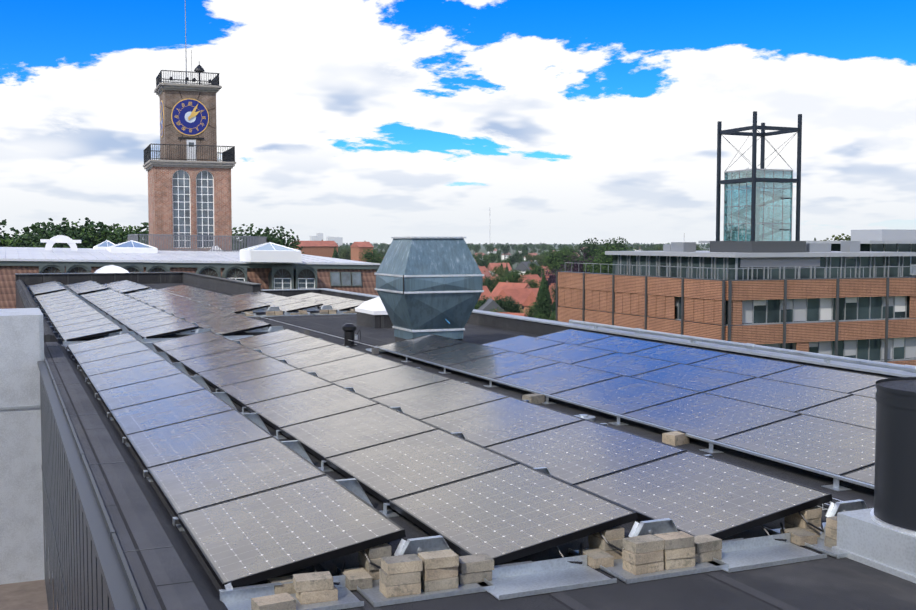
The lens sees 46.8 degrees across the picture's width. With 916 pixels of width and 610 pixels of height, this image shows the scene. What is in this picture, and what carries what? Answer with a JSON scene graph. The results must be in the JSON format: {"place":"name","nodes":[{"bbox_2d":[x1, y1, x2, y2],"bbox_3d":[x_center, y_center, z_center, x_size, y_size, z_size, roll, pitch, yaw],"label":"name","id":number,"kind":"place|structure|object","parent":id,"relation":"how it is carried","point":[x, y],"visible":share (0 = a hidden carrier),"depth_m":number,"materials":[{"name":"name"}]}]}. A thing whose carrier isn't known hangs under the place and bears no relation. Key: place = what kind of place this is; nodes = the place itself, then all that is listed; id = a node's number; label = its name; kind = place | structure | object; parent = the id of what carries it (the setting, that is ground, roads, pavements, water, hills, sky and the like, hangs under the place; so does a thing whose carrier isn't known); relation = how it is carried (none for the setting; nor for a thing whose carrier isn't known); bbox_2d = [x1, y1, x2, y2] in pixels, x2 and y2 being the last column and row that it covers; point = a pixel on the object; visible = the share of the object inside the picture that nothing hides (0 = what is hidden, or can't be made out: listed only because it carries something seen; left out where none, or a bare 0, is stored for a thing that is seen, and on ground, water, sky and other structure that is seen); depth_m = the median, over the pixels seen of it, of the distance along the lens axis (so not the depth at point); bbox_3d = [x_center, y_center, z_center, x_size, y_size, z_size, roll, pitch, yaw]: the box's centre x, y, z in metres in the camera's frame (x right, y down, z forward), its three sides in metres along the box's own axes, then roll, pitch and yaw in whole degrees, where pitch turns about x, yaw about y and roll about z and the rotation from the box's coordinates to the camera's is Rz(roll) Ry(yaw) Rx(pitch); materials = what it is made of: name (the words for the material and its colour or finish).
{"place":"outdoors","nodes":[
{"label":"outdoors","id":0,"kind":"place"},
{"bbox_2d":[0,579,47,609],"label":"terrace floor","id":1,"kind":"structure","parent":0,"point":[29,595],"depth_m":15.60,"materials":[{"name":"beige concrete"}]},
{"bbox_2d":[0,308,44,584],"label":"wall","id":2,"kind":"structure","parent":1,"relation":"on","point":[21,491],"depth_m":16.15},
{"bbox_2d":[15,272,915,609],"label":"roof slab","id":3,"kind":"structure","parent":1,"relation":"on","point":[163,564],"depth_m":7.27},
{"bbox_2d":[37,361,136,609],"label":"facade cladding ribs","id":4,"kind":"object","parent":3,"relation":"attached to","point":[83,570],"visible":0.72,"depth_m":9.35,"materials":[{"name":"dark grey metal"}]},
{"bbox_2d":[94,265,392,327],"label":"skylight domes","id":5,"kind":"structure","parent":3,"relation":"on","point":[372,313],"depth_m":23.85,"materials":[{"name":"white plastic"}]},
{"bbox_2d":[151,288,378,353],"bbox_3d":[-8.221,-0.115,32.983,0.102,0.125,32.863,-2,4,-25],"label":"lightning conductor","id":6,"kind":"object","parent":3,"relation":"on","point":[374,350],"visible":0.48,"depth_m":21.73,"materials":[{"name":"grey"}]},
{"bbox_2d":[374,237,483,341],"bbox_3d":[-0.548,-0.250,19.484,1.590,2.003,1.590,-1,4,-23],"label":"rooftop ventilation unit","id":7,"kind":"object","parent":3,"relation":"on","point":[428,285],"visible":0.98,"depth_m":18.91,"materials":[{"name":"metal"}]},
{"bbox_2d":[28,282,873,609],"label":"solar panel mounts","id":8,"kind":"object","parent":3,"relation":"on","point":[426,568],"visible":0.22,"depth_m":6.12,"materials":[{"name":"metal"}]},
{"bbox_2d":[29,280,887,588],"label":"solar panels","id":9,"kind":"object","parent":8,"relation":"on","point":[247,500],"visible":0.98,"depth_m":9.71,"materials":[{"name":"black"}]},
{"bbox_2d":[522,393,840,509],"bbox_3d":[1.442,1.211,10.972,0.678,0.100,8.306,-1,4,-23],"label":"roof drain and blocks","id":10,"kind":"object","parent":3,"relation":"on","point":[674,438],"visible":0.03,"depth_m":10.03,"materials":[{"name":"beige concrete"}]},
{"bbox_2d":[832,377,915,582],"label":"chimney pipe","id":11,"kind":"object","parent":3,"relation":"on","point":[881,535],"visible":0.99,"depth_m":6.16,"materials":[{"name":"black painted metal"},{"name":"light grey galvanized metal"}]},
{"bbox_2d":[342,323,360,346],"bbox_3d":[-1.969,0.546,19.512,0.346,0.410,0.280,-1,4,-23],"label":"black roof fan","id":12,"kind":"object","parent":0,"point":[348,329],"visible":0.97,"depth_m":19.42},
{"bbox_2d":[0,0,915,243],"label":"sky","id":13,"kind":"structure","parent":0,"point":[372,121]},
{"bbox_2d":[345,244,709,268],"bbox_3d":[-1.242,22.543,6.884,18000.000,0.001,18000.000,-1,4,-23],"label":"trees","id":14,"kind":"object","parent":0,"point":[484,251],"depth_m":2782.47,"materials":[{"name":"green plant"}]},
{"bbox_2d":[0,232,40,247],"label":"tree","id":15,"kind":"object","parent":14,"relation":"on","point":[9,239],"visible":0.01,"depth_m":110.33,"materials":[{"name":"green plant"}]},
{"bbox_2d":[7,222,79,245],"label":"tree","id":16,"kind":"object","parent":14,"relation":"on","point":[48,226],"depth_m":156.48,"materials":[{"name":"green plant"}]},
{"bbox_2d":[12,218,97,259],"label":"tree","id":17,"kind":"object","parent":14,"relation":"on","point":[35,227],"visible":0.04,"depth_m":118.92,"materials":[{"name":"green plant"}]},
{"bbox_2d":[0,217,117,247],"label":"tree","id":18,"kind":"object","parent":14,"relation":"on","point":[74,233],"visible":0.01,"depth_m":122.52,"materials":[{"name":"green plant"}]},
{"bbox_2d":[44,222,113,245],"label":"tree","id":19,"kind":"object","parent":14,"relation":"on","point":[80,230],"depth_m":146.47,"materials":[{"name":"green plant"}]},
{"bbox_2d":[68,225,141,246],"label":"tree","id":20,"kind":"object","parent":14,"relation":"on","point":[104,232],"visible":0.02,"depth_m":123.81,"materials":[{"name":"green plant"}]},
{"bbox_2d":[79,222,148,244],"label":"tree","id":21,"kind":"object","parent":14,"relation":"on","point":[134,232],"depth_m":131.00,"materials":[{"name":"green plant"}]},
{"bbox_2d":[95,223,147,243],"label":"tree","id":22,"kind":"object","parent":14,"relation":"on","point":[130,227],"depth_m":139.00,"materials":[{"name":"green plant"}]},
{"bbox_2d":[106,225,147,240],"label":"tree","id":23,"kind":"object","parent":14,"relation":"on","point":[116,226],"visible":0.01,"depth_m":204.51,"materials":[{"name":"green plant"}]},
{"bbox_2d":[0,234,379,308],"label":"mansard building","id":24,"kind":"structure","parent":14,"relation":"on","point":[264,263],"depth_m":56.49,"materials":[{"name":"metal"}]},
{"bbox_2d":[143,0,235,260],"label":"clock tower","id":25,"kind":"structure","parent":24,"relation":"on","point":[189,183],"depth_m":69.89,"materials":[{"name":"red brick"}]},
{"bbox_2d":[232,226,302,261],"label":"tree","id":26,"kind":"object","parent":14,"relation":"on","point":[289,240],"visible":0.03,"depth_m":159.76,"materials":[{"name":"green plant"}]},
{"bbox_2d":[232,223,303,261],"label":"tree","id":27,"kind":"object","parent":14,"relation":"on","point":[259,231],"visible":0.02,"depth_m":156.57,"materials":[{"name":"green plant"}]},
{"bbox_2d":[332,247,337,257],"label":"tree","id":28,"kind":"object","parent":14,"relation":"on","point":[334,255],"visible":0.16,"depth_m":453.26,"materials":[{"name":"green plant"}]},
{"bbox_2d":[338,248,350,259],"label":"tree","id":29,"kind":"object","parent":14,"relation":"on","point":[345,254],"visible":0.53,"depth_m":681.65,"materials":[{"name":"green plant"}]},
{"bbox_2d":[358,248,384,271],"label":"tree","id":30,"kind":"object","parent":14,"relation":"on","point":[370,256],"visible":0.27,"depth_m":450.35,"materials":[{"name":"green plant"}]},
{"bbox_2d":[377,243,384,249],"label":"tree","id":31,"kind":"object","parent":14,"relation":"on","point":[381,246],"visible":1,"depth_m":2143.04,"materials":[{"name":"green plant"}]},
{"bbox_2d":[289,240,642,316],"bbox_3d":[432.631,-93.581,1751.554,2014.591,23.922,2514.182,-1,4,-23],"label":"houses","id":32,"kind":"structure","parent":14,"relation":"on","point":[524,294],"depth_m":417.23,"materials":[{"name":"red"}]},
{"bbox_2d":[473,244,480,252],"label":"tree","id":33,"kind":"object","parent":14,"relation":"on","point":[476,247],"visible":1,"depth_m":1613.71,"materials":[{"name":"green plant"}]},
{"bbox_2d":[476,258,489,269],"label":"tree","id":34,"kind":"object","parent":14,"relation":"on","point":[482,262],"visible":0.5,"depth_m":606.04,"materials":[{"name":"green plant"}]},
{"bbox_2d":[483,276,495,290],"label":"tree","id":35,"kind":"object","parent":14,"relation":"on","point":[488,283],"visible":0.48,"depth_m":357.25,"materials":[{"name":"green plant"}]},
{"bbox_2d":[476,295,506,308],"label":"tree","id":36,"kind":"object","parent":14,"relation":"on","point":[500,302],"visible":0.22,"depth_m":252.71,"materials":[{"name":"green plant"}]},
{"bbox_2d":[486,244,496,251],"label":"tree","id":37,"kind":"object","parent":14,"relation":"on","point":[489,248],"visible":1,"depth_m":1635.23,"materials":[{"name":"green plant"}]},
{"bbox_2d":[488,252,496,262],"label":"tree","id":38,"kind":"object","parent":14,"relation":"on","point":[492,258],"visible":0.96,"depth_m":908.34,"materials":[{"name":"green plant"}]},
{"bbox_2d":[486,275,504,291],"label":"tree","id":39,"kind":"object","parent":14,"relation":"on","point":[493,286],"visible":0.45,"depth_m":357.25,"materials":[{"name":"green plant"}]},
{"bbox_2d":[309,233,684,245],"bbox_3d":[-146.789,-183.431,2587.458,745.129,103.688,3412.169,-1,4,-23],"label":"distant buildings","id":40,"kind":"structure","parent":14,"relation":"on","point":[338,240],"depth_m":4202.57,"materials":[{"name":"grey"}]},
{"bbox_2d":[489,265,508,276],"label":"tree","id":41,"kind":"object","parent":14,"relation":"on","point":[499,270],"visible":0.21,"depth_m":400.50,"materials":[{"name":"green plant"}]},
{"bbox_2d":[490,307,508,313],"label":"tree","id":42,"kind":"object","parent":14,"relation":"on","point":[498,309],"depth_m":199.16,"materials":[{"name":"green plant"}]},
{"bbox_2d":[500,243,510,258],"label":"tree","id":43,"kind":"object","parent":14,"relation":"on","point":[505,249],"visible":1,"depth_m":1359.14,"materials":[{"name":"green plant"}]},
{"bbox_2d":[507,255,515,264],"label":"tree","id":44,"kind":"object","parent":14,"relation":"on","point":[513,259],"visible":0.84,"depth_m":851.12,"materials":[{"name":"green plant"}]},
{"bbox_2d":[501,296,522,312],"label":"tree","id":45,"kind":"object","parent":14,"relation":"on","point":[511,305],"visible":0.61,"depth_m":251.69,"materials":[{"name":"green plant"}]},
{"bbox_2d":[499,269,526,282],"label":"tree","id":46,"kind":"object","parent":14,"relation":"on","point":[515,277],"visible":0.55,"depth_m":347.99,"materials":[{"name":"green plant"}]},
{"bbox_2d":[514,244,522,251],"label":"tree","id":47,"kind":"object","parent":14,"relation":"on","point":[518,247],"visible":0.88,"depth_m":1740.28,"materials":[{"name":"green plant"}]},
{"bbox_2d":[513,251,525,262],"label":"tree","id":48,"kind":"object","parent":14,"relation":"on","point":[517,255],"visible":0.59,"depth_m":897.70,"materials":[{"name":"green plant"}]},
{"bbox_2d":[520,244,529,252],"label":"tree","id":49,"kind":"object","parent":14,"relation":"on","point":[523,248],"visible":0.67,"depth_m":1331.43,"materials":[{"name":"green plant"}]},
{"bbox_2d":[524,270,534,274],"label":"tree","id":50,"kind":"object","parent":14,"relation":"on","point":[528,271],"visible":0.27,"depth_m":519.72,"materials":[{"name":"green plant"}]},
{"bbox_2d":[526,254,535,260],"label":"tree","id":51,"kind":"object","parent":14,"relation":"on","point":[529,257],"visible":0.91,"depth_m":951.85,"materials":[{"name":"green plant"}]},
{"bbox_2d":[522,279,540,287],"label":"tree","id":52,"kind":"object","parent":14,"relation":"on","point":[532,283],"visible":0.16,"depth_m":335.81,"materials":[{"name":"green plant"}]},
{"bbox_2d":[528,261,542,276],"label":"tree","id":53,"kind":"object","parent":14,"relation":"on","point":[536,269],"visible":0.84,"depth_m":521.26,"materials":[{"name":"green plant"}]},
{"bbox_2d":[525,301,551,317],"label":"tree","id":54,"kind":"object","parent":14,"relation":"on","point":[531,311],"visible":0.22,"depth_m":258.03,"materials":[{"name":"green plant"}]},
{"bbox_2d":[536,254,544,264],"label":"tree","id":55,"kind":"object","parent":14,"relation":"on","point":[539,259],"visible":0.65,"depth_m":751.09,"materials":[{"name":"green plant"}]},
{"bbox_2d":[533,310,550,319],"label":"tree","id":56,"kind":"object","parent":14,"relation":"on","point":[543,316],"visible":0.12,"depth_m":214.56,"materials":[{"name":"green plant"}]},
{"bbox_2d":[533,268,552,318],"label":"tree","id":57,"kind":"object","parent":14,"relation":"on","point":[544,300],"visible":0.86,"depth_m":216.10,"materials":[{"name":"green plant"}]},
{"bbox_2d":[539,244,547,250],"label":"tree","id":58,"kind":"object","parent":14,"relation":"on","point":[543,247],"visible":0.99,"depth_m":1804.25,"materials":[{"name":"green plant"}]},
{"bbox_2d":[547,244,554,250],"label":"tree","id":59,"kind":"object","parent":14,"relation":"on","point":[550,246],"visible":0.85,"depth_m":1689.51,"materials":[{"name":"green plant"}]},
{"bbox_2d":[549,284,555,301],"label":"tree","id":60,"kind":"object","parent":14,"relation":"on","point":[554,293],"visible":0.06,"depth_m":287.55,"materials":[{"name":"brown plant"}]},
{"bbox_2d":[550,301,559,320],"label":"tree","id":61,"kind":"object","parent":14,"relation":"on","point":[553,313],"visible":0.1,"depth_m":189.29,"materials":[{"name":"green plant"}]},
{"bbox_2d":[539,264,572,284],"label":"tree","id":62,"kind":"object","parent":14,"relation":"on","point":[552,277],"visible":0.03,"depth_m":344.86,"materials":[{"name":"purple plant"}]},
{"bbox_2d":[541,246,584,274],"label":"tree","id":63,"kind":"object","parent":14,"relation":"on","point":[555,260],"visible":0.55,"depth_m":415.59,"materials":[{"name":"green plant"}]},
{"bbox_2d":[563,246,577,255],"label":"tree","id":64,"kind":"object","parent":14,"relation":"on","point":[571,248],"visible":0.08,"depth_m":622.32,"materials":[{"name":"green plant"}]},
{"bbox_2d":[550,248,593,288],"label":"tree","id":65,"kind":"object","parent":14,"relation":"on","point":[577,267],"visible":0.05,"depth_m":325.89,"materials":[{"name":"green plant"}]},
{"bbox_2d":[575,238,621,264],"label":"tree","id":66,"kind":"object","parent":14,"relation":"on","point":[591,250],"visible":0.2,"depth_m":349.35,"materials":[{"name":"green plant"}]},
{"bbox_2d":[581,237,629,259],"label":"tree","id":67,"kind":"object","parent":14,"relation":"on","point":[623,246],"visible":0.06,"depth_m":393.79,"materials":[{"name":"green plant"}]},
{"bbox_2d":[581,243,641,273],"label":"tree","id":68,"kind":"object","parent":14,"relation":"on","point":[603,262],"visible":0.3,"depth_m":301.88,"materials":[{"name":"green plant"}]},
{"bbox_2d":[633,243,639,249],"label":"tree","id":69,"kind":"object","parent":14,"relation":"on","point":[636,246],"visible":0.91,"depth_m":1945.28,"materials":[{"name":"green plant"}]},
{"bbox_2d":[645,243,654,250],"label":"tree","id":70,"kind":"object","parent":14,"relation":"on","point":[649,246],"visible":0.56,"depth_m":1613.46,"materials":[{"name":"green plant"}]},
{"bbox_2d":[650,243,662,250],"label":"tree","id":71,"kind":"object","parent":14,"relation":"on","point":[656,247],"visible":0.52,"depth_m":1409.96,"materials":[{"name":"green plant"}]},
{"bbox_2d":[556,241,915,365],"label":"brick office building","id":72,"kind":"structure","parent":14,"relation":"on","point":[850,299],"depth_m":90.96,"materials":[{"name":"brick"}]},
{"bbox_2d":[698,229,915,274],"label":"building","id":73,"kind":"structure","parent":14,"relation":"on","point":[884,240],"depth_m":146.83,"materials":[{"name":"concrete"}]},
{"bbox_2d":[820,233,850,240],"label":"tree","id":74,"kind":"object","parent":14,"relation":"on","point":[846,238],"visible":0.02,"depth_m":254.17,"materials":[{"name":"green plant"}]},
{"bbox_2d":[710,111,805,252],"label":"glass stair tower","id":75,"kind":"structure","parent":0,"point":[757,210],"depth_m":94.72,"materials":[{"name":"teal"}]}
]}

